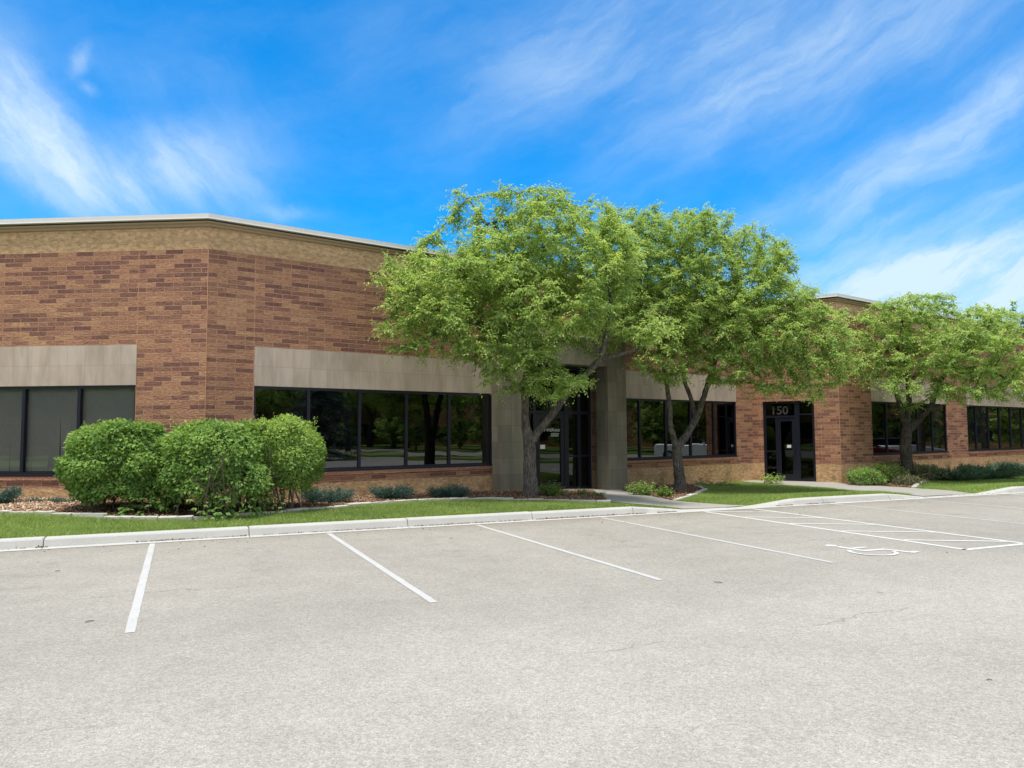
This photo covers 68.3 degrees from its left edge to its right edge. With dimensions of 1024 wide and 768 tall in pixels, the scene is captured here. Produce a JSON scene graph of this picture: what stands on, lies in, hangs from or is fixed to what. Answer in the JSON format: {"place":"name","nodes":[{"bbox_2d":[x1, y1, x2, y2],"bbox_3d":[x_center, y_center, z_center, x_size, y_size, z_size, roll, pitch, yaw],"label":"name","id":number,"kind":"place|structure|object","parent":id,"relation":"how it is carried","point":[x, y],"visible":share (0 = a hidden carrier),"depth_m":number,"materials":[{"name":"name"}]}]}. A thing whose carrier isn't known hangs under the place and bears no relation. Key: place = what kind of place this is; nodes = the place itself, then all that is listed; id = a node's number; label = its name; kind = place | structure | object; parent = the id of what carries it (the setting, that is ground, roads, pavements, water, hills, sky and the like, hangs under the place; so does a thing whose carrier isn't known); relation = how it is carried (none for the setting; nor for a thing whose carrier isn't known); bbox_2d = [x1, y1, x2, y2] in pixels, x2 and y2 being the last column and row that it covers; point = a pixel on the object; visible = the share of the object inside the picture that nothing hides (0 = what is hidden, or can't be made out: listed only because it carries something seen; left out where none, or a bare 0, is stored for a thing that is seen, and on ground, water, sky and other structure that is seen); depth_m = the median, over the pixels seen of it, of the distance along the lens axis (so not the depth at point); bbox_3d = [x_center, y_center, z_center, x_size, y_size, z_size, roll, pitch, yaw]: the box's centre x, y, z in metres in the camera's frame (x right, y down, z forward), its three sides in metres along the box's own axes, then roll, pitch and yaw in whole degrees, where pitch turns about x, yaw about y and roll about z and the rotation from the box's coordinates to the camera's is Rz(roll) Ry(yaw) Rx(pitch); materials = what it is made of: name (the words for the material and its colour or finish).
{"place":"outdoors","nodes":[
{"label":"outdoors","id":0,"kind":"place"},
{"bbox_2d":[0,477,1015,538],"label":"lawn ground","id":1,"kind":"structure","parent":0,"point":[426,516],"depth_m":13.78,"materials":[{"name":"green plant"}]},
{"bbox_2d":[0,510,11,513],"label":"edging stone","id":2,"kind":"object","parent":1,"relation":"on","point":[5,511],"visible":0.49,"depth_m":13.39,"materials":[{"name":"concrete"}]},
{"bbox_2d":[9,511,33,514],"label":"edging stone","id":3,"kind":"object","parent":1,"relation":"on","point":[16,512],"visible":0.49,"depth_m":13.37,"materials":[{"name":"concrete"}]},
{"bbox_2d":[34,510,55,515],"bbox_3d":[-8.296,2.315,13.410,0.333,0.134,0.120,0,-3,2],"label":"edging stone","id":4,"kind":"object","parent":1,"relation":"on","point":[46,512],"visible":0.48,"depth_m":13.36,"materials":[{"name":"concrete"}]},
{"bbox_2d":[52,512,71,516],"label":"edging stone","id":5,"kind":"object","parent":1,"relation":"on","point":[64,513],"visible":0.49,"depth_m":13.32,"materials":[{"name":"concrete"}]},
{"bbox_2d":[72,513,106,518],"bbox_3d":[-7.472,2.345,13.358,0.616,0.133,0.119,-1,-6,8],"label":"edging stone","id":6,"kind":"object","parent":1,"relation":"on","point":[98,515],"visible":0.56,"depth_m":13.30,"materials":[{"name":"concrete"}]},
{"bbox_2d":[103,515,133,520],"bbox_3d":[-6.899,2.377,13.280,0.530,0.116,0.154,-1,-3,6],"label":"edging stone","id":7,"kind":"object","parent":1,"relation":"on","point":[119,517],"visible":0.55,"depth_m":13.22,"materials":[{"name":"concrete"}]},
{"bbox_2d":[133,516,158,520],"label":"edging stone","id":8,"kind":"object","parent":1,"relation":"on","point":[145,517],"visible":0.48,"depth_m":13.22,"materials":[{"name":"concrete"}]},
{"bbox_2d":[158,515,193,520],"bbox_3d":[-5.940,2.401,13.349,0.569,0.135,0.151,0,0,-10],"label":"edging stone","id":9,"kind":"object","parent":1,"relation":"on","point":[177,517],"visible":0.51,"depth_m":13.31,"materials":[{"name":"concrete"}]},
{"bbox_2d":[193,515,217,519],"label":"edging stone","id":10,"kind":"object","parent":1,"relation":"on","point":[198,517],"visible":0.34,"depth_m":13.42,"materials":[{"name":"concrete"}]},
{"bbox_2d":[222,512,253,518],"bbox_3d":[-5.003,2.429,13.835,0.600,0.126,0.144,2,-2,-35],"label":"edging stone","id":11,"kind":"object","parent":1,"relation":"on","point":[243,514],"visible":0.29,"depth_m":13.81,"materials":[{"name":"concrete"}]},
{"bbox_2d":[256,510,286,514],"bbox_3d":[-4.548,2.453,14.222,0.594,0.121,0.146,4,-11,-43],"label":"edging stone","id":12,"kind":"object","parent":1,"relation":"on","point":[285,511],"visible":0.32,"depth_m":14.19,"materials":[{"name":"concrete"}]},
{"bbox_2d":[285,507,308,512],"bbox_3d":[-4.144,2.462,14.572,0.467,0.128,0.148,3,-2,-44],"label":"edging stone","id":13,"kind":"object","parent":1,"relation":"on","point":[295,509],"visible":0.45,"depth_m":14.54,"materials":[{"name":"concrete"}]},
{"bbox_2d":[325,505,347,508],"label":"edging stone","id":14,"kind":"object","parent":1,"relation":"on","point":[335,506],"visible":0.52,"depth_m":15.12,"materials":[{"name":"concrete"}]},
{"bbox_2d":[346,502,372,506],"bbox_3d":[-3.148,2.510,15.555,0.576,0.134,0.153,5,-4,-45],"label":"edging stone","id":15,"kind":"object","parent":1,"relation":"on","point":[356,503],"visible":0.49,"depth_m":15.46,"materials":[{"name":"concrete"}]},
{"bbox_2d":[372,500,394,504],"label":"edging stone","id":16,"kind":"object","parent":1,"relation":"on","point":[381,502],"visible":0.48,"depth_m":15.89,"materials":[{"name":"concrete"}]},
{"bbox_2d":[394,499,418,502],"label":"edging stone","id":17,"kind":"object","parent":1,"relation":"on","point":[406,500],"visible":0.41,"depth_m":16.31,"materials":[{"name":"concrete"}]},
{"bbox_2d":[449,497,468,500],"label":"edging stone","id":18,"kind":"object","parent":1,"relation":"on","point":[456,498],"visible":0.46,"depth_m":16.96,"materials":[{"name":"concrete"}]},
{"bbox_2d":[0,479,921,516],"bbox_3d":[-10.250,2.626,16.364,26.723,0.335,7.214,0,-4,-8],"label":"mulch bed","id":19,"kind":"object","parent":1,"relation":"on","point":[226,510],"visible":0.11,"depth_m":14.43,"materials":[{"name":"wood"}]},
{"bbox_2d":[0,483,24,502],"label":"juniper","id":20,"kind":"object","parent":19,"relation":"on","point":[7,494],"visible":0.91,"depth_m":14.91,"materials":[{"name":"green plant"}]},
{"bbox_2d":[16,496,76,501],"bbox_3d":[-9.335,2.390,15.412,1.450,0.248,0.480,0,-4,-3],"label":"juniper","id":21,"kind":"object","parent":19,"relation":"on","point":[52,499],"visible":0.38,"depth_m":15.34,"materials":[{"name":"green plant"}]},
{"bbox_2d":[53,416,189,511],"bbox_3d":[-7.389,1.522,14.434,2.424,1.826,2.437,0,-4,0],"label":"clipped shrub","id":22,"kind":"object","parent":19,"relation":"on","point":[129,442],"visible":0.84,"depth_m":13.65,"materials":[{"name":"green plant"}]},
{"bbox_2d":[107,492,160,515],"bbox_3d":[-6.834,2.192,13.709,0.869,0.442,0.671,0,-4,0],"label":"creeper","id":23,"kind":"object","parent":19,"relation":"on","point":[129,506],"visible":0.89,"depth_m":13.60,"materials":[{"name":"green plant"}]},
{"bbox_2d":[186,497,235,520],"bbox_3d":[-5.311,2.236,13.472,0.777,0.444,0.659,0,-4,0],"label":"creeper","id":24,"kind":"object","parent":19,"relation":"on","point":[213,510],"visible":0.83,"depth_m":13.42,"materials":[{"name":"green plant"}]},
{"bbox_2d":[144,417,285,518],"bbox_3d":[-5.645,1.605,14.226,2.533,1.980,2.321,0,-4,0],"label":"clipped shrub","id":25,"kind":"object","parent":19,"relation":"on","point":[198,455],"visible":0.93,"depth_m":13.68,"materials":[{"name":"green plant"}]},
{"bbox_2d":[234,418,266,509],"bbox_3d":[-5.172,1.577,14.741,1.483,1.815,1.314,-2,-4,23],"label":"leggy shrub","id":26,"kind":"object","parent":19,"relation":"on","point":[246,505],"visible":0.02,"depth_m":14.62,"materials":[{"name":"green plant"}]},
{"bbox_2d":[245,494,291,515],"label":"creeper","id":27,"kind":"object","parent":19,"relation":"on","point":[265,499],"visible":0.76,"depth_m":14.10,"materials":[{"name":"green plant"}]},
{"bbox_2d":[239,413,327,511],"bbox_3d":[-4.614,1.527,14.828,1.925,1.962,1.851,0,-4,0],"label":"clipped shrub","id":28,"kind":"object","parent":19,"relation":"on","point":[281,424],"visible":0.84,"depth_m":14.49,"materials":[{"name":"green plant"}]},
{"bbox_2d":[297,485,358,503],"bbox_3d":[-3.944,2.360,16.138,1.325,0.430,0.897,-1,-4,11],"label":"juniper","id":29,"kind":"object","parent":19,"relation":"on","point":[318,496],"visible":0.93,"depth_m":15.99,"materials":[{"name":"green plant"}]},
{"bbox_2d":[367,483,416,499],"bbox_3d":[-2.722,2.459,17.200,1.021,0.408,1.008,3,-5,-43],"label":"juniper","id":30,"kind":"object","parent":19,"relation":"on","point":[404,492],"visible":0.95,"depth_m":17.02,"materials":[{"name":"green plant"}]},
{"bbox_2d":[426,482,471,497],"bbox_3d":[-1.477,2.522,17.744,1.161,0.420,0.952,0,-4,0],"label":"juniper","id":31,"kind":"object","parent":19,"relation":"on","point":[452,491],"visible":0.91,"depth_m":17.62,"materials":[{"name":"green plant"}]},
{"bbox_2d":[363,179,685,496],"bbox_3d":[0.323,-1.068,17.913,7.308,7.652,4.378,0,-4,0],"label":"broadleaf tree","id":32,"kind":"object","parent":19,"relation":"on","point":[476,266],"visible":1,"depth_m":17.17,"materials":[{"name":"green plant"}]},
{"bbox_2d":[538,480,566,495],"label":"perennial","id":33,"kind":"object","parent":19,"relation":"on","point":[551,490],"visible":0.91,"depth_m":18.49,"materials":[{"name":"green plant"}]},
{"bbox_2d":[573,488,588,494],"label":"perennial","id":34,"kind":"object","parent":19,"relation":"on","point":[582,492],"visible":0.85,"depth_m":19.45,"materials":[{"name":"green plant"}]},
{"bbox_2d":[589,490,606,495],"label":"perennial","id":35,"kind":"object","parent":19,"relation":"on","point":[599,493],"visible":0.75,"depth_m":19.13,"materials":[{"name":"green plant"}]},
{"bbox_2d":[469,497,487,499],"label":"edging stone","id":36,"kind":"object","parent":1,"relation":"on","point":[479,498],"visible":0.43,"depth_m":17.12,"materials":[{"name":"concrete"}]},
{"bbox_2d":[488,497,513,500],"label":"edging stone","id":37,"kind":"object","parent":1,"relation":"on","point":[504,498],"visible":0.48,"depth_m":17.12,"materials":[{"name":"concrete"}]},
{"bbox_2d":[528,498,543,500],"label":"edging stone","id":38,"kind":"object","parent":1,"relation":"on","point":[530,499],"visible":0.45,"depth_m":17.06,"materials":[{"name":"concrete"}]},
{"bbox_2d":[571,499,595,501],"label":"edging stone","id":39,"kind":"object","parent":1,"relation":"on","point":[584,500],"visible":0.42,"depth_m":16.93,"materials":[{"name":"concrete"}]},
{"bbox_2d":[596,500,610,502],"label":"edging stone","id":40,"kind":"object","parent":1,"relation":"on","point":[603,501],"visible":0.5,"depth_m":16.88,"materials":[{"name":"concrete"}]},
{"bbox_2d":[624,483,716,499],"bbox_3d":[4.614,3.181,23.033,2.688,0.061,9.014,-2,-4,24],"label":"mulch bed","id":41,"kind":"object","parent":1,"relation":"on","point":[673,493],"visible":0.16,"depth_m":20.98,"materials":[{"name":"wood"}]},
{"bbox_2d":[624,480,657,494],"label":"perennial","id":42,"kind":"object","parent":41,"relation":"on","point":[643,488],"visible":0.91,"depth_m":20.33,"materials":[{"name":"green plant"}]},
{"bbox_2d":[654,485,673,497],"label":"perennial","id":43,"kind":"object","parent":41,"relation":"on","point":[659,492],"visible":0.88,"depth_m":19.57,"materials":[{"name":"green plant"}]},
{"bbox_2d":[688,480,742,486],"bbox_3d":[6.435,3.184,24.222,1.814,0.242,1.776,0,-4,0],"label":"mulch bed","id":44,"kind":"object","parent":1,"relation":"on","point":[709,483],"visible":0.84,"depth_m":24.10,"materials":[{"name":"brown wood"}]},
{"bbox_2d":[590,199,868,489],"bbox_3d":[5.830,-1.128,21.850,7.873,8.540,4.476,0,-4,0],"label":"broadleaf tree","id":45,"kind":"object","parent":1,"relation":"on","point":[717,301],"visible":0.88,"depth_m":21.02,"materials":[{"name":"green plant"}]},
{"bbox_2d":[844,479,921,487],"bbox_3d":[21.291,3.636,31.245,24.907,0.048,3.746,3,-5,-37],"label":"mulch bed","id":46,"kind":"object","parent":1,"relation":"on","point":[881,484],"visible":0.09,"depth_m":24.57,"materials":[{"name":"wood"}]},
{"bbox_2d":[845,464,893,485],"bbox_3d":[11.461,2.943,24.376,1.410,0.768,1.370,0,-4,0],"label":"shrub","id":47,"kind":"object","parent":46,"relation":"on","point":[865,473],"visible":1,"depth_m":24.22,"materials":[{"name":"green plant"}]},
{"bbox_2d":[868,460,911,482],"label":"shrub","id":48,"kind":"object","parent":46,"relation":"on","point":[893,470],"visible":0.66,"depth_m":25.32,"materials":[{"name":"green plant"}]},
{"bbox_2d":[873,459,936,478],"bbox_3d":[13.720,3.036,26.705,2.232,0.858,1.254,0,-4,0],"label":"shrub","id":49,"kind":"object","parent":46,"relation":"on","point":[893,463],"visible":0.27,"depth_m":26.62,"materials":[{"name":"green plant"}]},
{"bbox_2d":[892,472,929,485],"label":"shrub","id":50,"kind":"object","parent":46,"relation":"on","point":[906,479],"visible":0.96,"depth_m":24.07,"materials":[{"name":"green plant"}]},
{"bbox_2d":[911,462,952,481],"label":"shrub","id":51,"kind":"object","parent":46,"relation":"on","point":[917,470],"visible":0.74,"depth_m":25.79,"materials":[{"name":"green plant"}]},
{"bbox_2d":[847,291,1023,480],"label":"broadleaf tree","id":52,"kind":"object","parent":46,"relation":"on","point":[906,343],"visible":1,"depth_m":25.09,"materials":[{"name":"green plant"}]},
{"bbox_2d":[920,464,990,480],"bbox_3d":[15.295,3.078,26.149,2.493,0.686,1.824,0,-4,0],"label":"juniper","id":53,"kind":"object","parent":1,"relation":"on","point":[975,473],"visible":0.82,"depth_m":25.70,"materials":[{"name":"green plant"}]},
{"bbox_2d":[956,461,1023,478],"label":"juniper","id":54,"kind":"object","parent":1,"relation":"on","point":[1007,470],"visible":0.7,"depth_m":26.43,"materials":[{"name":"green plant"}]},
{"bbox_2d":[987,460,1023,475],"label":"juniper","id":55,"kind":"object","parent":1,"relation":"on","point":[1002,462],"visible":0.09,"depth_m":28.23,"materials":[{"name":"green plant"}]},
{"bbox_2d":[0,493,1023,767],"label":"parking lot","id":56,"kind":"structure","parent":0,"point":[782,637],"depth_m":6.01,"materials":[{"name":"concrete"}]},
{"bbox_2d":[16,493,998,552],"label":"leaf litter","id":57,"kind":"object","parent":56,"relation":"on","point":[482,522],"visible":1,"depth_m":14.24,"materials":[{"name":"brown plant"}]},
{"bbox_2d":[0,213,1023,526],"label":"office building","id":58,"kind":"structure","parent":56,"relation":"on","point":[170,321],"depth_m":17.92,"materials":[{"name":"brick"},{"name":"glass"},{"name":"metal"}]},
{"bbox_2d":[0,385,135,479],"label":"window","id":59,"kind":"structure","parent":58,"relation":"in","point":[30,416],"depth_m":16.40,"materials":[{"name":"grey glass"}]},
{"bbox_2d":[254,386,492,474],"bbox_3d":[-3.129,1.164,18.538,6.430,2.025,0.140,2,-5,-37],"label":"window","id":60,"kind":"structure","parent":58,"relation":"in","point":[362,431],"depth_m":18.66,"materials":[{"name":"black glass"}]},
{"bbox_2d":[536,414,564,489],"bbox_3d":[1.100,1.989,21.962,0.882,2.230,0.695,0,-4,0],"label":"door","id":61,"kind":"structure","parent":58,"relation":"in","point":[550,444],"depth_m":22.00,"materials":[{"name":"black glass"}]},
{"bbox_2d":[626,398,737,462],"bbox_3d":[5.541,1.540,25.025,6.020,2.025,0.140,2,-5,-37],"label":"window","id":62,"kind":"structure","parent":58,"relation":"in","point":[713,437],"depth_m":25.08,"materials":[{"name":"black glass"}]},
{"bbox_2d":[777,418,795,480],"bbox_3d":[9.732,2.312,26.725,0.566,2.230,0.311,-1,-4,11],"label":"door","id":63,"kind":"structure","parent":58,"relation":"in","point":[786,426],"depth_m":26.74,"materials":[{"name":"black glass"}]},
{"bbox_2d":[871,401,948,457],"bbox_3d":[15.237,1.734,28.834,5.900,2.025,0.140,2,-5,-37],"label":"window","id":64,"kind":"structure","parent":58,"relation":"in","point":[929,437],"depth_m":28.88,"materials":[{"name":"black glass"}]},
{"bbox_2d":[967,405,1023,452],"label":"window","id":65,"kind":"structure","parent":58,"relation":"in","point":[990,428],"depth_m":33.49,"materials":[{"name":"black glass"}]},
{"bbox_2d":[0,486,1023,551],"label":"kerb","id":66,"kind":"structure","parent":56,"relation":"on","point":[52,542],"depth_m":13.50,"materials":[{"name":"concrete"}]},
{"bbox_2d":[981,299,1023,328],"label":"broadleaf tree","id":67,"kind":"object","parent":56,"relation":"on","point":[1013,308],"visible":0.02,"depth_m":53.61,"materials":[{"name":"green plant"}]},
{"bbox_2d":[1016,312,1023,337],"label":"broadleaf tree","id":68,"kind":"object","parent":56,"relation":"on","point":[1022,321],"visible":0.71,"depth_m":31.60,"materials":[{"name":"green plant"}]},
{"bbox_2d":[0,0,1023,325],"label":"sky","id":69,"kind":"structure","parent":0,"point":[884,139],"materials":[{"name":"blue"}]},
{"bbox_2d":[560,488,743,508],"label":"path","id":70,"kind":"structure","parent":0,"point":[622,496],"depth_m":18.04,"materials":[{"name":"concrete"}]},
{"bbox_2d":[676,481,911,505],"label":"grass","id":71,"kind":"structure","parent":0,"point":[747,492],"depth_m":19.97,"materials":[{"name":"green plant"}]},
{"bbox_2d":[757,472,785,483],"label":"perennial","id":72,"kind":"object","parent":71,"relation":"on","point":[767,479],"visible":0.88,"depth_m":25.11,"materials":[{"name":"green plant"}]},
{"bbox_2d":[744,480,969,495],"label":"path","id":73,"kind":"structure","parent":0,"point":[912,491],"depth_m":22.90,"materials":[{"name":"concrete"}]},
{"bbox_2d":[915,476,1023,493],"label":"grass","id":74,"kind":"structure","parent":0,"point":[964,485],"depth_m":23.20,"materials":[{"name":"green plant"}]}
]}

